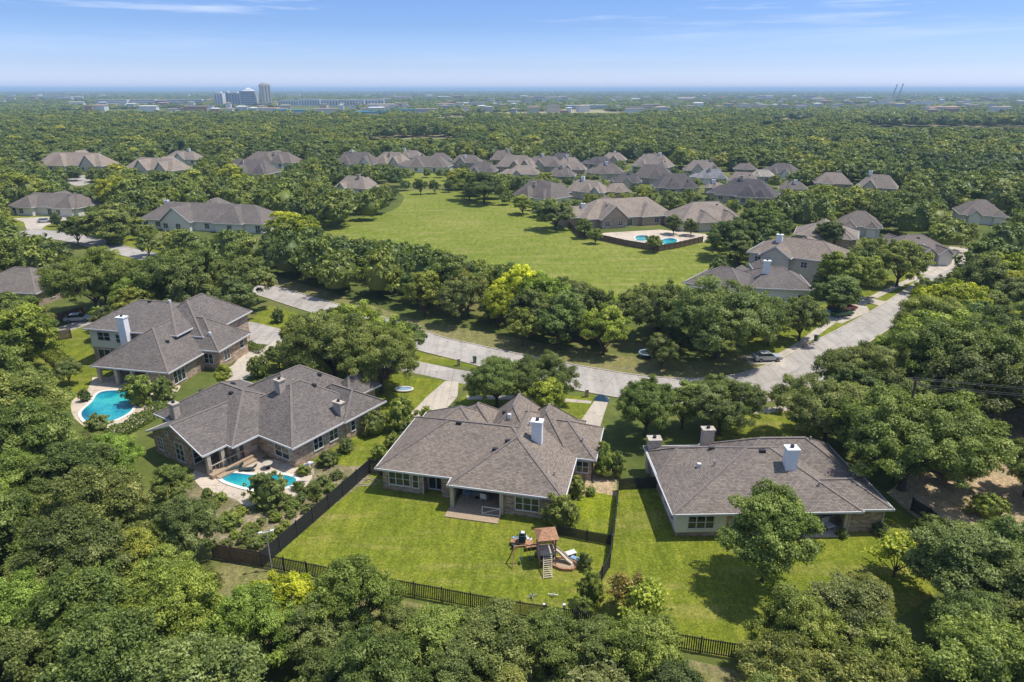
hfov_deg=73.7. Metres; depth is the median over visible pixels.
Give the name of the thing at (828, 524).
patio chair
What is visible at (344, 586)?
tree
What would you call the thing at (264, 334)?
frontage road
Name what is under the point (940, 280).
tree
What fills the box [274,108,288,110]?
building
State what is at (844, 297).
tree
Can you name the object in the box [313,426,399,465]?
lawn
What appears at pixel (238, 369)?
driveway
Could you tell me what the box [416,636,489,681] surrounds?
tree
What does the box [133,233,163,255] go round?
tree
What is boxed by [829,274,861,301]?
tree
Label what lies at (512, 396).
sidewalk
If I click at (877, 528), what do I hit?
shrub
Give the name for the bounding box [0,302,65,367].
tree
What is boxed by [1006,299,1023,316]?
tree
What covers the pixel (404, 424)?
shrub
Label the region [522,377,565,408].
tree
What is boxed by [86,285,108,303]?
tree
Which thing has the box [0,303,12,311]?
tree
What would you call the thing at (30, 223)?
driveway
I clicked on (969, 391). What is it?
power line
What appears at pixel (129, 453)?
tree
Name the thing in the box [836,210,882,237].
house
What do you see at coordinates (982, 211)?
house
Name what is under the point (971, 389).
power line
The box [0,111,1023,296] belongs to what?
distant woodland
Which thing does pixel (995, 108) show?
building
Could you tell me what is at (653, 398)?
tree
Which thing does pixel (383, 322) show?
tree
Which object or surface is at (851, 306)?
parked car
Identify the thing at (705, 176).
house
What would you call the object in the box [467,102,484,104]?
building
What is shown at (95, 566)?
tree
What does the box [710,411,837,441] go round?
lawn
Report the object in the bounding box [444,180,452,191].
tree
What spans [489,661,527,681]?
tree
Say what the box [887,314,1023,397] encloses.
tree
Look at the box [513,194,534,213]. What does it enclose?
tree
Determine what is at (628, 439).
ground
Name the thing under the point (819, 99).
building
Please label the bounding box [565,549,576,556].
toy table
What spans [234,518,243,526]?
shrub
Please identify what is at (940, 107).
building
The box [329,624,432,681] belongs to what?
tree
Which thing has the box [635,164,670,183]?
house
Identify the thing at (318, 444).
window
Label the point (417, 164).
house
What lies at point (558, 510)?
shrub
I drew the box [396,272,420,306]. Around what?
tree
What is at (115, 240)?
shrub
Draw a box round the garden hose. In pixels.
[357,477,378,485]
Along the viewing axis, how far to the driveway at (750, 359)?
112.08 m
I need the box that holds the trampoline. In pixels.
[638,349,651,359]
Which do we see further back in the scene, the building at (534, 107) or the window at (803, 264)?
the building at (534, 107)
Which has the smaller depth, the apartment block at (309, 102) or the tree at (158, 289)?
the tree at (158, 289)
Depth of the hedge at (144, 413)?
90.31 m
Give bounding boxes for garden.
[183,462,374,565]
[575,468,616,499]
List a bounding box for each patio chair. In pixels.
[463,489,471,495]
[480,493,488,500]
[821,516,834,531]
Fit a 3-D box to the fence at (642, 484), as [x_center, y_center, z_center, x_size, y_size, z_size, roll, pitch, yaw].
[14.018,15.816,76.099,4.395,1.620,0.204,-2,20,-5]
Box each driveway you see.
[14,217,66,229]
[58,320,89,330]
[223,341,279,380]
[411,381,458,415]
[582,398,608,425]
[743,355,785,366]
[810,284,884,304]
[826,304,868,322]
[913,246,967,275]
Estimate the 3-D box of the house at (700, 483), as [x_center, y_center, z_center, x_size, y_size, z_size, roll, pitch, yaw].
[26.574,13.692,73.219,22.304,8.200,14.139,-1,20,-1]
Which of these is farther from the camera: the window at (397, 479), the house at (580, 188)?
the house at (580, 188)
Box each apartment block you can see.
[280,100,298,105]
[298,99,320,105]
[320,100,364,105]
[365,99,384,105]
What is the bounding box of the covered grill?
[510,531,533,545]
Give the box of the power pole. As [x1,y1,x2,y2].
[892,377,922,481]
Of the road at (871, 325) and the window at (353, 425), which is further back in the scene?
the road at (871, 325)
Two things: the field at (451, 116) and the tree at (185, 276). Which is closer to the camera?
the tree at (185, 276)
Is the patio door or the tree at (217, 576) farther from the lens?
the patio door
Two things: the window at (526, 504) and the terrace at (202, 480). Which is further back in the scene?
the terrace at (202, 480)
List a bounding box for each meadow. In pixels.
[320,190,748,297]
[401,173,448,183]
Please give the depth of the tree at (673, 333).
114.92 m
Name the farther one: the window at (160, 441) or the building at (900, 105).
the building at (900, 105)
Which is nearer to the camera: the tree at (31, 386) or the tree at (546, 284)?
the tree at (31, 386)
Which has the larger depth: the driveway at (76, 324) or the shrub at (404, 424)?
the driveway at (76, 324)
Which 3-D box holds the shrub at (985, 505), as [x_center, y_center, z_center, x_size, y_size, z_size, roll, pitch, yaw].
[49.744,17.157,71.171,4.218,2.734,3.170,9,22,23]
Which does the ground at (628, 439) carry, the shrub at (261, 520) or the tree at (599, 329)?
the tree at (599, 329)
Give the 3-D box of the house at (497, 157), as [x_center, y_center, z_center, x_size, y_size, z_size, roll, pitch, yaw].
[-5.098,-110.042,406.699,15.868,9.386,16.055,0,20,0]
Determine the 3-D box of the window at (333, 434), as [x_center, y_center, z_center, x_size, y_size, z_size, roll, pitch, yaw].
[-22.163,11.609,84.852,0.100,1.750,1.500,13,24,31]
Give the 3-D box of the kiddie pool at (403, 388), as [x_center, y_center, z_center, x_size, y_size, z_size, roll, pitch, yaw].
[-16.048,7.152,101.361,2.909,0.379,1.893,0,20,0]
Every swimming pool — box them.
[78,389,136,424]
[217,471,299,491]
[634,235,648,240]
[662,238,678,243]
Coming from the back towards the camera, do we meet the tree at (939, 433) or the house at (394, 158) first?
the house at (394, 158)
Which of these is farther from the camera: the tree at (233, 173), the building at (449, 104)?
the building at (449, 104)
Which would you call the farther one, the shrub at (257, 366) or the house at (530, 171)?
the house at (530, 171)
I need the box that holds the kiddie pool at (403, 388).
[394,386,413,391]
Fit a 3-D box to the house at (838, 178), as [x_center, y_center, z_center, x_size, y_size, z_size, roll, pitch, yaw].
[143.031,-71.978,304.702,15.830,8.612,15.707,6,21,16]
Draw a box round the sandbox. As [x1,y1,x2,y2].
[550,556,577,571]
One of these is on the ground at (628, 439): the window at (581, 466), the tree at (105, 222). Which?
the tree at (105, 222)
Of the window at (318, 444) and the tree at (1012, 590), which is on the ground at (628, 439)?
the tree at (1012, 590)
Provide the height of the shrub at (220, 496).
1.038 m
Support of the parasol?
on the garden at (252, 514)
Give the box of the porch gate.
[482,506,499,516]
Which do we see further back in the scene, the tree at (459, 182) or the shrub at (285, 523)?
the tree at (459, 182)
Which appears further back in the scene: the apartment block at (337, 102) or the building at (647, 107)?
the apartment block at (337, 102)
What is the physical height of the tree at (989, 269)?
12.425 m
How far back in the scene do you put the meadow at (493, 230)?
199.09 m
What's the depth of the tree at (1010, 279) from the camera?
129.84 m
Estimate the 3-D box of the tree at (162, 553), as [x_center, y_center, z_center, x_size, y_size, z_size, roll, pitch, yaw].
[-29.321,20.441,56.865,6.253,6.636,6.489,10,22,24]
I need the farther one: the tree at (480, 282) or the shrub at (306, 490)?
the tree at (480, 282)
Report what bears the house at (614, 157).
on the ground at (628, 439)
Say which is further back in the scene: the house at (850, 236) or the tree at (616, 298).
the house at (850, 236)
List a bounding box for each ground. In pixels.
[0,91,1023,681]
[887,408,1023,531]
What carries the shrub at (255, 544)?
on the garden at (252, 514)
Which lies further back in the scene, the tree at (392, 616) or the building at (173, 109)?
the building at (173, 109)
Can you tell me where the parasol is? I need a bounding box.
[303,461,313,476]
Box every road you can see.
[19,230,965,402]
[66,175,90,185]
[247,322,494,383]
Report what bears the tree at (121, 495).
on the ground at (628, 439)
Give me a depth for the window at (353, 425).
87.31 m
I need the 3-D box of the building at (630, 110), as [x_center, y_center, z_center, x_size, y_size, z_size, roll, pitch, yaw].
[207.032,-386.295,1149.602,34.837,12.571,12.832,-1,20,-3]
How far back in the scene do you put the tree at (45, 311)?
121.60 m
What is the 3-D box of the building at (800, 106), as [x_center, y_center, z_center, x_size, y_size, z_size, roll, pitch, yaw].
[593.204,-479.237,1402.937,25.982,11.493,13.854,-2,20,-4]
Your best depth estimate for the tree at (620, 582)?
56.84 m
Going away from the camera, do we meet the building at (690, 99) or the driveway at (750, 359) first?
the driveway at (750, 359)
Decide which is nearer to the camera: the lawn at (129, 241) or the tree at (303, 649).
the tree at (303, 649)
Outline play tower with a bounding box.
[509,527,572,578]
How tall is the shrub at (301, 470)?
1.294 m
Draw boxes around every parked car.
[36,218,49,222]
[63,312,89,322]
[752,350,782,362]
[830,307,853,317]
[835,304,857,310]
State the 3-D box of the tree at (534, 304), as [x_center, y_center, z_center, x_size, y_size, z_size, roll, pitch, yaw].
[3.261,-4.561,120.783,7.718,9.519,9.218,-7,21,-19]
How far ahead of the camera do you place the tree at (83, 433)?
79.13 m
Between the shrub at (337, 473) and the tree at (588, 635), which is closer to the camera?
the tree at (588, 635)
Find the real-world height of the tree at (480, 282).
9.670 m
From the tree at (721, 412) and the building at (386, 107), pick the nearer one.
the tree at (721, 412)
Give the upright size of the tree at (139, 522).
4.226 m
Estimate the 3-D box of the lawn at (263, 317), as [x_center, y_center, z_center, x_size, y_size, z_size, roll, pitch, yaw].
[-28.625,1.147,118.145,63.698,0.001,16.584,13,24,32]
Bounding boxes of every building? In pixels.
[68,101,84,104]
[84,105,93,109]
[94,104,108,110]
[126,103,137,106]
[138,105,158,111]
[154,100,168,103]
[166,108,179,110]
[182,106,207,111]
[187,101,194,105]
[210,108,221,111]
[214,92,225,104]
[222,91,230,101]
[225,102,231,107]
[228,92,240,104]
[235,106,247,110]
[239,88,258,105]
[248,107,257,110]
[258,83,271,105]
[258,107,278,111]
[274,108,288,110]
[276,109,311,113]
[279,104,290,108]
[313,108,339,113]
[319,104,328,107]
[355,111,387,115]
[367,107,384,110]
[368,104,395,107]
[378,105,390,109]
[395,109,414,112]
[415,108,436,112]
[436,103,454,105]
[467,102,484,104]
[484,106,493,111]
[510,108,517,113]
[527,106,539,112]
[527,108,538,112]
[534,96,544,98]
[546,105,559,112]
[576,105,589,111]
[625,108,645,113]
[627,106,649,109]
[654,106,667,110]
[676,98,693,100]
[693,102,703,105]
[740,103,750,107]
[780,104,790,108]
[793,105,807,108]
[810,98,826,100]
[855,97,872,98]
[877,100,889,103]
[894,103,905,106]
[915,100,934,104]
[926,109,937,112]
[935,106,960,109]
[938,99,944,103]
[944,108,958,112]
[966,104,980,107]
[988,103,998,106]
[988,106,1004,111]
[990,96,1007,98]
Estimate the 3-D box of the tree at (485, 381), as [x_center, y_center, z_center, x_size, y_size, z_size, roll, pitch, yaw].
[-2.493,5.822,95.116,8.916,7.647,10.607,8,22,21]
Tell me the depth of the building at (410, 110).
1226.90 m
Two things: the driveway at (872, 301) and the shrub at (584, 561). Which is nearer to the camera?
the shrub at (584, 561)
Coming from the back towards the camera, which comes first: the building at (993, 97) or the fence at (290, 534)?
the building at (993, 97)
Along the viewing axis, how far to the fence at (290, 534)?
70.47 m
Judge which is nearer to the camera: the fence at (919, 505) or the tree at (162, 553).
the tree at (162, 553)
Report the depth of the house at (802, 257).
157.44 m
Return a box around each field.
[371,134,455,138]
[438,115,463,117]
[486,110,624,112]
[872,123,1023,126]
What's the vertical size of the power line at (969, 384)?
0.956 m
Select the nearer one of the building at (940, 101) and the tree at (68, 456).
the tree at (68, 456)
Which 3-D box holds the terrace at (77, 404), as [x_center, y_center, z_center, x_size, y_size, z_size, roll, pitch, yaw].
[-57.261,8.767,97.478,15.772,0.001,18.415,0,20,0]
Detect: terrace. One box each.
[71,377,180,432]
[193,459,313,505]
[602,230,707,245]
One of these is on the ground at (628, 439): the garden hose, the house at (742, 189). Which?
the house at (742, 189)
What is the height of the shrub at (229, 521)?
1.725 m
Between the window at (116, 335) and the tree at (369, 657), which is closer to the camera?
the tree at (369, 657)
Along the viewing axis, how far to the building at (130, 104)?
1680.91 m
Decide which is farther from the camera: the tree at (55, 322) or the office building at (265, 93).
the office building at (265, 93)
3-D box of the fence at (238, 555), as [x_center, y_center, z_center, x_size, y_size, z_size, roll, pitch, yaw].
[-25.928,20.105,64.191,5.434,1.820,0.197,5,21,13]
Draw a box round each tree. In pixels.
[0,290,50,308]
[0,299,20,314]
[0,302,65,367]
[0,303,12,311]
[0,343,34,373]
[0,370,70,450]
[0,375,20,384]
[0,396,86,474]
[0,446,68,493]
[0,479,10,493]
[0,482,41,562]
[0,548,27,581]
[0,566,52,629]
[0,624,57,681]
[11,365,59,386]
[11,505,134,590]
[11,560,141,677]
[19,311,58,332]
[20,491,49,540]
[22,437,125,501]
[29,464,156,531]
[30,605,187,681]
[33,245,140,306]
[35,306,56,319]
[44,378,77,409]
[50,357,82,384]
[54,561,124,601]
[56,214,90,243]
[72,207,134,244]
[76,430,105,440]
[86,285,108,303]
[88,306,98,315]
[89,305,115,322]
[91,432,145,473]
[93,172,127,200]
[105,628,269,681]
[106,276,159,309]
[107,286,158,309]
[112,523,169,576]
[116,558,226,647]
[118,542,202,605]
[122,517,159,533]
[126,240,231,296]
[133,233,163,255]
[146,463,194,504]
[147,494,223,559]
[154,285,170,300]
[167,263,214,302]
[188,581,302,669]
[196,562,224,588]
[203,254,277,307]
[212,272,260,306]
[213,363,232,381]
[215,164,248,180]
[241,470,292,508]
[248,569,294,603]
[262,211,320,234]
[263,600,358,670]
[264,340,289,368]
[269,570,314,611]
[272,310,382,376]
[277,320,299,348]
[290,645,346,681]
[293,553,409,641]
[307,480,323,503]
[319,307,336,312]
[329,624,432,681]
[331,298,382,324]
[336,325,419,393]
[362,603,417,639]
[368,313,413,371]
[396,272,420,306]
[396,321,427,344]
[399,602,473,670]
[401,270,441,316]
[412,178,428,193]
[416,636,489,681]
[429,180,440,193]
[429,252,486,299]
[435,276,479,324]
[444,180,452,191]
[448,268,487,315]
[451,170,480,199]
[454,597,543,681]
[460,354,526,406]
[463,172,503,203]
[476,298,490,323]
[481,285,513,327]
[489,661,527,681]
[490,264,537,318]
[491,261,521,296]
[505,306,538,346]
[506,288,548,338]
[511,349,581,398]
[511,606,592,681]
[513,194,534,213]
[516,270,571,302]
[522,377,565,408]
[531,198,576,229]
[532,289,588,349]
[546,292,583,337]
[557,658,629,681]
[561,612,631,679]
[566,279,591,287]
[568,282,588,300]
[570,503,580,523]
[573,302,631,354]
[575,218,592,237]
[581,286,625,317]
[586,228,603,243]
[590,317,608,342]
[594,293,620,308]
[601,607,686,681]
[603,569,646,610]
[613,373,684,436]
[617,291,636,317]
[617,575,672,617]
[623,284,641,293]
[625,278,684,337]
[629,652,706,681]
[644,235,663,251]
[646,332,679,368]
[658,273,788,358]
[664,327,687,343]
[666,214,683,233]
[668,378,707,428]
[680,376,767,434]
[682,218,699,235]
[700,373,729,393]
[704,217,760,258]
[715,477,825,582]
[718,239,752,264]
[732,628,814,681]
[734,207,793,236]
[737,669,796,681]
[741,580,854,655]
[766,296,793,346]
[767,390,787,408]
[770,371,884,444]
[773,641,906,681]
[784,295,830,340]
[804,569,899,663]
[807,274,861,315]
[811,339,918,392]
[813,220,845,240]
[816,250,889,286]
[824,365,886,394]
[825,381,1022,491]
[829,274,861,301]
[848,615,940,681]
[849,572,896,622]
[850,233,888,258]
[860,528,926,577]
[872,239,935,286]
[874,334,914,374]
[884,379,935,429]
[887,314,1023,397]
[889,293,983,333]
[889,308,979,359]
[899,517,1023,597]
[905,277,996,314]
[909,273,947,293]
[918,608,1023,681]
[920,602,936,641]
[923,348,1023,414]
[923,587,1020,649]
[942,461,993,481]
[952,252,1008,289]
[961,299,994,320]
[976,514,1023,559]
[979,289,1015,316]
[979,303,1023,362]
[981,250,1023,272]
[986,556,1023,622]
[992,276,1023,296]
[992,281,1023,303]
[998,437,1023,496]
[1005,270,1023,279]
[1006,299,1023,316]
[1006,362,1023,407]
[1009,599,1023,634]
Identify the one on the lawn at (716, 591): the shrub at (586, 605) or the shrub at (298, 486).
the shrub at (586, 605)
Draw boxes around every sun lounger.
[226,461,243,470]
[239,464,256,471]
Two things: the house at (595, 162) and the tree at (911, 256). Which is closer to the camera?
the tree at (911, 256)
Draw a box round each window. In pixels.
[96,331,110,341]
[115,334,120,343]
[157,436,164,450]
[172,366,186,384]
[174,441,185,463]
[191,448,211,464]
[203,353,214,364]
[223,348,230,360]
[239,339,244,349]
[255,226,260,232]
[274,443,289,460]
[313,435,323,451]
[328,427,338,442]
[350,419,355,431]
[388,472,410,487]
[412,475,418,488]
[515,496,538,512]
[576,460,588,473]
[627,218,632,225]
[687,516,714,529]
[800,262,806,268]
[810,514,833,516]
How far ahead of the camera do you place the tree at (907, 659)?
46.82 m
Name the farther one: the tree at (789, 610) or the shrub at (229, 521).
the shrub at (229, 521)
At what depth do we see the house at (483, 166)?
345.96 m
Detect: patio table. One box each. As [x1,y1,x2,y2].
[262,460,272,468]
[472,490,482,498]
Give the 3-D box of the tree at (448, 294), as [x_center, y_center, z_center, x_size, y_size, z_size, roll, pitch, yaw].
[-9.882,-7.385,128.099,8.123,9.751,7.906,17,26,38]
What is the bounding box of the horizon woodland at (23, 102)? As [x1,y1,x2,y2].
[0,90,1023,118]
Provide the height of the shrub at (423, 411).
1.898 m
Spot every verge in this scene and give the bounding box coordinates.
[88,247,129,260]
[273,275,450,333]
[437,323,765,377]
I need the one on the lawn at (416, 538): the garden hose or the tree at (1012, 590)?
the garden hose
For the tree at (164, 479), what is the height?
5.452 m
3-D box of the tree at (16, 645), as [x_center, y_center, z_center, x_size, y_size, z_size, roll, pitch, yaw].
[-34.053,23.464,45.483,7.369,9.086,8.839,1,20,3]
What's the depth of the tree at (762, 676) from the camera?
43.79 m
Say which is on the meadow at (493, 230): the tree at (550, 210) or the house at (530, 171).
the tree at (550, 210)
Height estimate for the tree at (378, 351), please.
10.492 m
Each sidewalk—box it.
[467,395,591,402]
[710,406,788,412]
[778,276,917,355]
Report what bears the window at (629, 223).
in the house at (605, 212)
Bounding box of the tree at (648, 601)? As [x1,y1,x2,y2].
[617,575,672,617]
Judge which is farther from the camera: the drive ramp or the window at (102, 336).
the window at (102, 336)
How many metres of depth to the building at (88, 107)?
1228.36 m
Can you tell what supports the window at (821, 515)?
in the house at (700, 483)
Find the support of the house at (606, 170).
on the ground at (628, 439)
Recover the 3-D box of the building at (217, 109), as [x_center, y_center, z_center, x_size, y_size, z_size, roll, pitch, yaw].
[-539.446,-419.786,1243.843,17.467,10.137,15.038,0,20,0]
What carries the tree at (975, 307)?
on the ground at (628, 439)
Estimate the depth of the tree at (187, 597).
51.05 m
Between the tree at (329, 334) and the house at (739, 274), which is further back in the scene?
the house at (739, 274)
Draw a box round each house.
[0,263,84,305]
[8,190,103,216]
[39,150,119,171]
[81,293,252,387]
[125,156,192,174]
[140,197,279,233]
[146,364,386,479]
[168,148,202,164]
[226,159,281,177]
[246,150,302,167]
[334,174,378,192]
[337,149,377,166]
[374,392,603,523]
[376,152,409,168]
[397,153,452,172]
[403,148,424,159]
[432,153,451,161]
[450,154,482,167]
[469,159,498,173]
[490,148,512,164]
[495,155,537,171]
[500,165,539,178]
[513,179,572,202]
[531,153,563,171]
[550,164,576,182]
[553,153,571,160]
[555,196,668,228]
[560,154,578,164]
[563,162,586,175]
[568,175,606,198]
[581,157,611,168]
[585,161,624,179]
[604,151,626,163]
[606,183,630,197]
[609,169,641,188]
[631,152,674,170]
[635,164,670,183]
[643,425,894,537]
[650,173,699,194]
[663,201,739,231]
[682,158,718,174]
[682,265,751,293]
[689,167,727,184]
[703,179,722,193]
[706,175,779,204]
[726,172,756,182]
[733,163,756,172]
[745,259,813,300]
[746,233,852,284]
[753,169,773,182]
[761,163,798,179]
[778,179,807,195]
[793,218,858,247]
[812,170,853,188]
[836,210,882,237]
[856,170,898,191]
[872,233,957,265]
[951,199,1009,224]
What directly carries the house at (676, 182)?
on the ground at (628, 439)
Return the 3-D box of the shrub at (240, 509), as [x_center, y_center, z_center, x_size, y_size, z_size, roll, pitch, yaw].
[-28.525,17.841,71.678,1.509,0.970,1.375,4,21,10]
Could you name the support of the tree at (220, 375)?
on the ground at (628, 439)
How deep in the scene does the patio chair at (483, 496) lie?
73.19 m
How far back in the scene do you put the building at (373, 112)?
1107.05 m
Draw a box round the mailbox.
[585,388,588,397]
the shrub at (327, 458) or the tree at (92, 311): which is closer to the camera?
the shrub at (327, 458)
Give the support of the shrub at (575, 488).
on the garden at (604, 485)
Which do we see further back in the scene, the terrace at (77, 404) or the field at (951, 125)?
the field at (951, 125)
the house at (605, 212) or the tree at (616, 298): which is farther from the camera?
the house at (605, 212)
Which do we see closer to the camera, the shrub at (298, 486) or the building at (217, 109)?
the shrub at (298, 486)
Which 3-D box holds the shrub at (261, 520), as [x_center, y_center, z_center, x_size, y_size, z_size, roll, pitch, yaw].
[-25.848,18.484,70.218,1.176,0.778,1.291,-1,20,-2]
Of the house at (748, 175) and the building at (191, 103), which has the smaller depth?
the house at (748, 175)
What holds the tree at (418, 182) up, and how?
on the meadow at (493, 230)
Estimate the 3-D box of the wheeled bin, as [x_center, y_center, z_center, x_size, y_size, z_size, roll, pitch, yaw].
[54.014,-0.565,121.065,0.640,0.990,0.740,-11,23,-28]
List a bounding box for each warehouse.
[96,100,129,103]
[131,99,156,103]
[157,99,203,102]
[564,105,575,108]
[595,105,606,108]
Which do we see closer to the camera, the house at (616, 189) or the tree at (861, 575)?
the tree at (861, 575)
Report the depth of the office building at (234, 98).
1904.20 m
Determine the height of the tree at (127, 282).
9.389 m
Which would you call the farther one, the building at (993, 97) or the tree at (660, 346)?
the building at (993, 97)
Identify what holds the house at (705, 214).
on the ground at (628, 439)
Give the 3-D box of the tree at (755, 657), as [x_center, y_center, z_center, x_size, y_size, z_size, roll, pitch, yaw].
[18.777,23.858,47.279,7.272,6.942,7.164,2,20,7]
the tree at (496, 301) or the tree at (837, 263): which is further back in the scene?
the tree at (837, 263)
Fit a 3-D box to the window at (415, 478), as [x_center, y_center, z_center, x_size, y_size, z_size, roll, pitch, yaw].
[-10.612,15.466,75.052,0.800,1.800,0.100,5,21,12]
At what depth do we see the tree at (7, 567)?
57.22 m
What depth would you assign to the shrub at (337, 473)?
78.00 m
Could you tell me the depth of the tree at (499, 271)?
137.36 m
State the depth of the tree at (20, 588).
50.80 m
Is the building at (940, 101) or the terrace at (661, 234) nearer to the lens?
the terrace at (661, 234)
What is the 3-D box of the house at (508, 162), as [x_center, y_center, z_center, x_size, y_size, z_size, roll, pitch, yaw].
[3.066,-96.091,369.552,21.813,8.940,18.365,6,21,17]
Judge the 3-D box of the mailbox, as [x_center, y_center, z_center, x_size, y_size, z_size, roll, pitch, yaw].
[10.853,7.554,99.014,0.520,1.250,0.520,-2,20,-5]
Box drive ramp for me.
[593,394,609,402]
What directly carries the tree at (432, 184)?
on the meadow at (493, 230)
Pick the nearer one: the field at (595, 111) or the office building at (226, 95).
the field at (595, 111)
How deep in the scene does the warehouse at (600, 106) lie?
1552.67 m
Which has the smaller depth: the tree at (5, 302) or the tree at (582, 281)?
the tree at (5, 302)
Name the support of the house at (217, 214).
on the ground at (628, 439)
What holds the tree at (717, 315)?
on the ground at (628, 439)
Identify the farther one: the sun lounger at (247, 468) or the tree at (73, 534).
the sun lounger at (247, 468)
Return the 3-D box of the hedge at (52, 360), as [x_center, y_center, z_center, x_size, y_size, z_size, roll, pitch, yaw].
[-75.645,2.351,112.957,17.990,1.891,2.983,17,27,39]
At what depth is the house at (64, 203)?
241.30 m
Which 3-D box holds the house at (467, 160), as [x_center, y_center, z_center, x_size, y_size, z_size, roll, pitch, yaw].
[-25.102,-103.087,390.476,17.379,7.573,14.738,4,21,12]
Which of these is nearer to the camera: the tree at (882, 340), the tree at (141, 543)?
the tree at (141, 543)
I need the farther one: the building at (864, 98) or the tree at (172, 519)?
the building at (864, 98)
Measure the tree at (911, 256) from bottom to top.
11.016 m
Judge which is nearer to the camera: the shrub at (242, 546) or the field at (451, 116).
the shrub at (242, 546)
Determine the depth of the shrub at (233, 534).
67.91 m
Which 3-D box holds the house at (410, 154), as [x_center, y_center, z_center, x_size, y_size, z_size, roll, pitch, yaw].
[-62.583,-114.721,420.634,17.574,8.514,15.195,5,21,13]
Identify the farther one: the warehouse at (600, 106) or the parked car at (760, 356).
the warehouse at (600, 106)
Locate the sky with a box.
[0,0,1023,89]
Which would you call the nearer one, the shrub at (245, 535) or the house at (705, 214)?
the shrub at (245, 535)
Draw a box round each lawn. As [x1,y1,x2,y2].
[7,215,76,229]
[21,326,113,409]
[90,232,181,252]
[213,565,742,681]
[248,305,477,367]
[266,354,464,425]
[271,470,615,618]
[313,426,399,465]
[456,392,594,418]
[571,492,615,538]
[589,483,939,659]
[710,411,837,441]
[738,272,924,354]
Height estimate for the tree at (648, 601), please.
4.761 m
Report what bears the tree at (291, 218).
on the ground at (628, 439)
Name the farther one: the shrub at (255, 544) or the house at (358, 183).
the house at (358, 183)
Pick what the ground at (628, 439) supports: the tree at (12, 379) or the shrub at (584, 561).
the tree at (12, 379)
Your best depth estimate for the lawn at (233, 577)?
59.51 m
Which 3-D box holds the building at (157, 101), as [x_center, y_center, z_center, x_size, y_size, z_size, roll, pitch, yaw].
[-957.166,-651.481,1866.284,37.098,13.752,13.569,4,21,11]
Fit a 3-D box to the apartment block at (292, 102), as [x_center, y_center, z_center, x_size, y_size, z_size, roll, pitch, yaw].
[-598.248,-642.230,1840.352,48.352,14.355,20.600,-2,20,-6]
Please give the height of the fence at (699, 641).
1.670 m
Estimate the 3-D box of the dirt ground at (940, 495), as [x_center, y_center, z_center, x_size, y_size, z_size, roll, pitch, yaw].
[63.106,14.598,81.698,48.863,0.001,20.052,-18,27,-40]
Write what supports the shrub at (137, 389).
on the terrace at (77, 404)
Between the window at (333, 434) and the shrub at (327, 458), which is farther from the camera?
the window at (333, 434)
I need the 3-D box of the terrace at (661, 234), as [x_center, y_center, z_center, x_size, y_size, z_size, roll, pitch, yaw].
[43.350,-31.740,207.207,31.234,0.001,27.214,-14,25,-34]
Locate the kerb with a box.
[20,229,962,404]
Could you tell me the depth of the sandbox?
63.93 m
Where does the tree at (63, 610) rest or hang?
on the ground at (628, 439)
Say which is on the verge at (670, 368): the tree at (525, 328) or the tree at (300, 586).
the tree at (525, 328)
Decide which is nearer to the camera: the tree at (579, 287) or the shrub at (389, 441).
the shrub at (389, 441)
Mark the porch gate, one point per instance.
(483, 512)
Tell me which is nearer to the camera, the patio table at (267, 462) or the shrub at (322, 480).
the shrub at (322, 480)
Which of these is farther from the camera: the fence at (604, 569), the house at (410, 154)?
the house at (410, 154)
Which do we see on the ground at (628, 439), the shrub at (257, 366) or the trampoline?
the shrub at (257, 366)
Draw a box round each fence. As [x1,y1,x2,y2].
[55,305,85,322]
[56,328,71,340]
[211,544,263,566]
[259,460,369,566]
[260,554,572,620]
[368,458,382,474]
[557,524,610,544]
[569,222,602,240]
[572,610,746,659]
[577,478,619,619]
[602,235,703,251]
[619,476,656,489]
[910,497,944,522]
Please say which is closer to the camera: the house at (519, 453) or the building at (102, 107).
the house at (519, 453)
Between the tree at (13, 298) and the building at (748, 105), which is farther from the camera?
the building at (748, 105)
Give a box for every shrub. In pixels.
[48,210,61,225]
[77,387,92,400]
[83,412,114,432]
[105,231,125,244]
[116,374,155,406]
[150,374,177,400]
[201,488,212,498]
[210,491,228,502]
[210,499,223,508]
[219,508,242,531]
[219,537,233,546]
[229,528,239,538]
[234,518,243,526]
[235,505,248,516]
[236,527,257,543]
[236,544,247,548]
[241,521,252,529]
[245,354,271,376]
[245,522,263,532]
[246,536,264,550]
[254,505,262,510]
[256,516,265,524]
[258,530,276,542]
[266,508,281,516]
[268,511,284,522]
[269,306,284,321]
[274,525,285,534]
[279,519,290,527]
[284,499,301,509]
[286,507,297,518]
[289,481,304,491]
[294,464,311,475]
[294,492,306,503]
[299,503,312,512]
[304,483,310,493]
[307,492,322,500]
[313,474,330,486]
[316,449,340,467]
[323,481,336,493]
[329,468,345,479]
[338,436,354,452]
[358,409,388,435]
[369,442,387,460]
[383,430,399,449]
[385,394,419,431]
[399,416,415,435]
[419,406,431,415]
[538,493,580,530]
[568,475,586,498]
[574,568,604,609]
[574,595,594,617]
[575,552,592,569]
[586,485,595,495]
[593,441,614,476]
[611,451,626,478]
[835,527,849,537]
[871,521,888,535]
[910,511,942,535]
[964,492,1012,518]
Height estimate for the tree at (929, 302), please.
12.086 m
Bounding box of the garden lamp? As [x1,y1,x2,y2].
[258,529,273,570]
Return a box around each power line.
[911,377,1023,387]
[916,379,1020,388]
[917,386,1019,395]
[921,384,1018,393]
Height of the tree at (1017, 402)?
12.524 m
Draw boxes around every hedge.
[33,347,80,368]
[105,400,169,435]
[247,340,265,353]
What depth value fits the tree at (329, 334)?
98.27 m
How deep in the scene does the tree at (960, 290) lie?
119.89 m
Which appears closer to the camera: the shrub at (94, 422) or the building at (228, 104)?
the shrub at (94, 422)
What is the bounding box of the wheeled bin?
[814,334,819,340]
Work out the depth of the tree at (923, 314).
101.38 m
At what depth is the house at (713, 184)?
288.69 m
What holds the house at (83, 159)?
on the ground at (628, 439)
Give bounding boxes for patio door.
[428,477,440,490]

